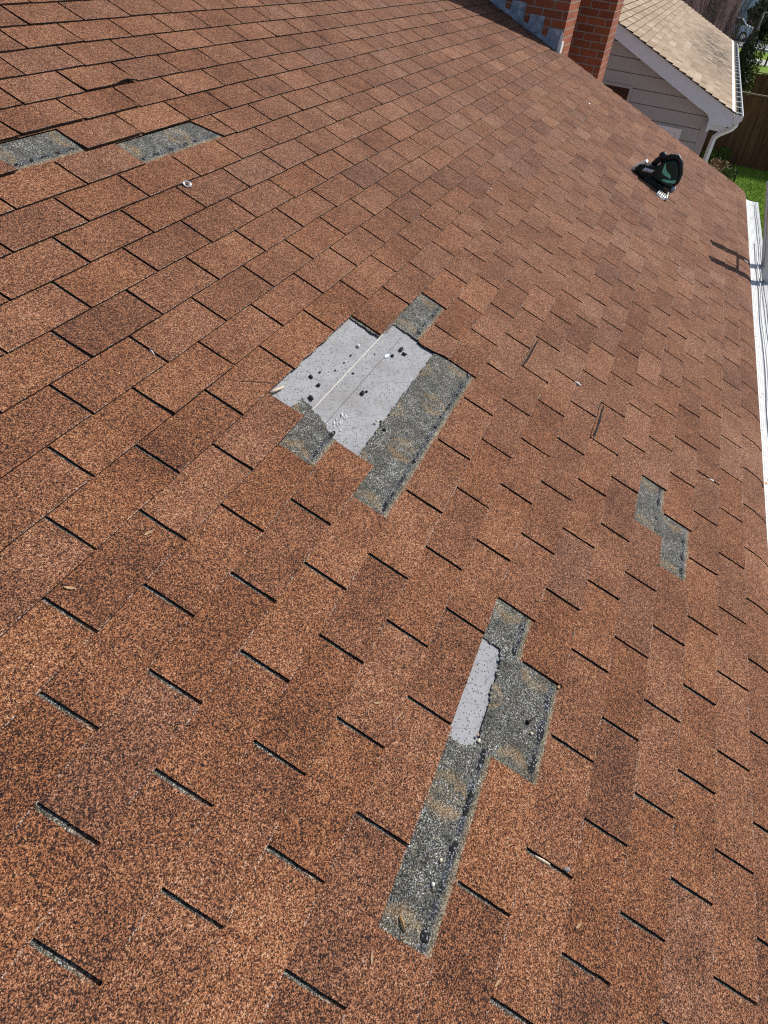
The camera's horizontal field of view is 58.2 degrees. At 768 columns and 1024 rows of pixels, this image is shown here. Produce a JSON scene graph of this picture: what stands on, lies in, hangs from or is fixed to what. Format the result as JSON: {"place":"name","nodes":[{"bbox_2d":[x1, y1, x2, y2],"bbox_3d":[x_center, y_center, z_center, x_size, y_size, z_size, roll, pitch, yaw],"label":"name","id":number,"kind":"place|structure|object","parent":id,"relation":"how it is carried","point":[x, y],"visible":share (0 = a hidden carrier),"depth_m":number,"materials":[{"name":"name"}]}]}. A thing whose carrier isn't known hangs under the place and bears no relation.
{"place":"outdoors","nodes":[
{"label":"outdoors","id":0,"kind":"place"},
{"bbox_2d":[0,0,767,1023],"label":"house","id":1,"kind":"structure","parent":0,"point":[230,792],"depth_m":1.91,"materials":[{"name":"brown"}]},
{"bbox_2d":[183,180,191,187],"bbox_3d":[-0.705,-1.175,2.472,0.031,0.016,0.032,19,42,12],"label":"washer","id":2,"kind":"object","parent":1,"relation":"on","point":[189,182],"visible":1,"depth_m":2.47,"materials":[{"name":"metal"}]},
{"bbox_2d":[269,386,283,393],"bbox_3d":[-0.317,-0.363,2.047,0.010,0.011,0.061,30,45,24],"label":"twig","id":3,"kind":"object","parent":1,"relation":"on","point":[275,390],"visible":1,"depth_m":2.04,"materials":[{"name":"brown wood"}]},
{"bbox_2d":[399,915,404,931],"bbox_3d":[0.036,0.783,1.313,0.006,0.011,0.028,-12,45,-22],"label":"splinter","id":4,"kind":"object","parent":1,"relation":"on","point":[402,922],"visible":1,"depth_m":1.31,"materials":[{"name":"beige wood"}]},
{"bbox_2d":[534,855,549,864],"bbox_3d":[0.350,0.771,1.527,0.039,0.020,0.010,19,42,12],"label":"wood sliver","id":5,"kind":"object","parent":1,"relation":"on","point":[541,860],"visible":1,"depth_m":1.52,"materials":[{"name":"beige wood"}]},
{"bbox_2d":[631,151,682,200],"bbox_3d":[2.189,-2.720,5.550,0.402,0.306,0.292,19,42,12],"label":"backpack","id":6,"kind":"object","parent":1,"relation":"on","point":[664,176],"visible":1,"depth_m":5.57,"materials":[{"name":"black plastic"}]},
{"bbox_2d":[755,203,767,319],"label":"cable","id":7,"kind":"object","parent":1,"relation":"on","point":[761,267],"visible":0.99,"depth_m":5.55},
{"bbox_2d":[756,241,767,385],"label":"cable","id":8,"kind":"object","parent":1,"relation":"on","point":[761,314],"visible":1,"depth_m":4.86,"materials":[{"name":"white paint"}]},
{"bbox_2d":[602,0,743,161],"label":"neighbour house","id":9,"kind":"structure","parent":0,"point":[673,68],"depth_m":11.03,"materials":[{"name":"beige"}]},
{"bbox_2d":[657,124,681,139],"bbox_3d":[4.200,-5.872,11.559,1.120,1.175,0.051,19,42,12],"label":"window","id":10,"kind":"structure","parent":9,"relation":"in","point":[672,131],"depth_m":11.11,"materials":[{"name":"white paint"}]},
{"bbox_2d":[684,0,742,37],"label":"tree","id":11,"kind":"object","parent":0,"point":[727,9],"depth_m":33.91,"materials":[{"name":"brown"}]},
{"bbox_2d":[737,0,758,18],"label":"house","id":12,"kind":"structure","parent":0,"point":[752,4],"depth_m":71.75,"materials":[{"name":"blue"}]},
{"bbox_2d":[729,48,767,239],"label":"lawn","id":13,"kind":"structure","parent":0,"point":[764,69],"depth_m":19.51,"materials":[{"name":"green plant"}]},
{"bbox_2d":[715,145,731,159],"bbox_3d":[9.971,-10.476,20.261,0.486,0.536,0.566,19,42,12],"label":"bedding plant","id":14,"kind":"object","parent":13,"relation":"on","point":[724,150],"visible":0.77,"depth_m":20.17,"materials":[{"name":"green plant"}]},
{"bbox_2d":[721,166,738,179],"bbox_3d":[9.398,-9.214,18.822,0.456,0.387,0.540,19,42,12],"label":"bedding plant","id":15,"kind":"object","parent":13,"relation":"on","point":[728,173],"visible":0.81,"depth_m":18.72,"materials":[{"name":"green plant"}]},
{"bbox_2d":[699,91,767,171],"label":"fence","id":16,"kind":"object","parent":13,"relation":"on","point":[746,140],"visible":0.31,"depth_m":20.17,"materials":[{"name":"brown wood"}]},
{"bbox_2d":[713,0,767,58],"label":"bare shrub","id":17,"kind":"object","parent":13,"relation":"on","point":[734,35],"visible":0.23,"depth_m":21.24,"materials":[{"name":"brown plant"}]},
{"bbox_2d":[739,29,758,90],"bbox_3d":[11.238,-13.597,22.142,0.716,3.161,1.404,19,42,12],"label":"evergreen shrub","id":18,"kind":"object","parent":13,"relation":"on","point":[747,56],"visible":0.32,"depth_m":21.33,"materials":[{"name":"green plant"}]},
{"bbox_2d":[742,33,767,94],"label":"evergreen shrub","id":19,"kind":"object","parent":13,"relation":"on","point":[751,81],"visible":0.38,"depth_m":22.37,"materials":[{"name":"green plant"}]},
{"bbox_2d":[746,72,767,97],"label":"fence","id":20,"kind":"object","parent":13,"relation":"on","point":[760,85],"visible":0.07,"depth_m":23.62,"materials":[{"name":"brown wood"}]},
{"bbox_2d":[731,36,767,48],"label":"road","id":21,"kind":"structure","parent":0,"point":[743,42],"depth_m":54.65,"materials":[{"name":"grey asphalt"}]},
{"bbox_2d":[734,18,752,40],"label":"parked car","id":22,"kind":"object","parent":21,"relation":"on","point":[746,26],"visible":0.16,"depth_m":54.62,"materials":[{"name":"blue paint"}]},
{"label":"ground","id":23,"kind":"structure","parent":0,"visible":0},
{"bbox_2d":[567,0,623,81],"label":"brick chimney","id":24,"kind":"object","parent":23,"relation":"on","point":[595,28],"depth_m":7.92,"materials":[{"name":"brick"}]},
{"bbox_2d":[683,0,712,16],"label":"bare shrub","id":25,"kind":"object","parent":23,"relation":"on","point":[690,1],"visible":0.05,"depth_m":21.99,"materials":[{"name":"brown plant"}]},
{"bbox_2d":[688,0,732,24],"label":"bare shrub","id":26,"kind":"object","parent":23,"relation":"on","point":[708,11],"visible":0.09,"depth_m":22.22,"materials":[{"name":"brown plant"}]},
{"bbox_2d":[701,0,750,42],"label":"bare shrub","id":27,"kind":"object","parent":23,"relation":"on","point":[723,8],"visible":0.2,"depth_m":21.67,"materials":[{"name":"brown plant"}]},
{"bbox_2d":[747,0,767,40],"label":"round bush","id":28,"kind":"object","parent":23,"relation":"on","point":[763,29],"visible":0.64,"depth_m":56.61,"materials":[{"name":"green plant"}]},
{"bbox_2d":[761,181,767,284],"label":"ladder","id":29,"kind":"object","parent":23,"relation":"on","point":[764,261],"visible":0.06,"depth_m":5.40,"materials":[{"name":"metal"}]},
{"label":"soil bed","id":30,"kind":"structure","parent":0,"visible":0},
{"bbox_2d":[700,148,717,161],"bbox_3d":[9.458,-10.361,20.073,0.484,0.496,0.531,19,42,12],"label":"bedding plant","id":31,"kind":"object","parent":30,"relation":"on","point":[710,156],"visible":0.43,"depth_m":20.01,"materials":[{"name":"green plant"}]},
{"bbox_2d":[708,157,723,167],"bbox_3d":[9.267,-9.693,19.326,0.491,0.422,0.542,19,42,12],"label":"bedding plant","id":32,"kind":"object","parent":30,"relation":"on","point":[716,160],"visible":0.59,"depth_m":19.22,"materials":[{"name":"brown plant"}]},
{"bbox_2d":[713,164,723,172],"bbox_3d":[9.177,-9.411,19.059,0.495,0.326,0.553,19,42,12],"label":"bedding plant","id":33,"kind":"object","parent":30,"relation":"on","point":[719,168],"visible":0.45,"depth_m":18.96,"materials":[{"name":"brown plant"}]},
{"bbox_2d":[718,160,730,170],"bbox_3d":[9.565,-9.784,19.529,0.450,0.359,0.564,19,42,12],"label":"bedding plant","id":34,"kind":"object","parent":30,"relation":"on","point":[727,162],"visible":0.28,"depth_m":19.41,"materials":[{"name":"brown plant"}]},
{"bbox_2d":[718,154,738,181],"bbox_3d":[9.452,-9.469,19.100,0.045,0.420,1.763,8,41,0],"label":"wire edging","id":35,"kind":"object","parent":30,"relation":"on","point":[724,161],"visible":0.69,"depth_m":18.82,"materials":[{"name":"metal"}]}
]}

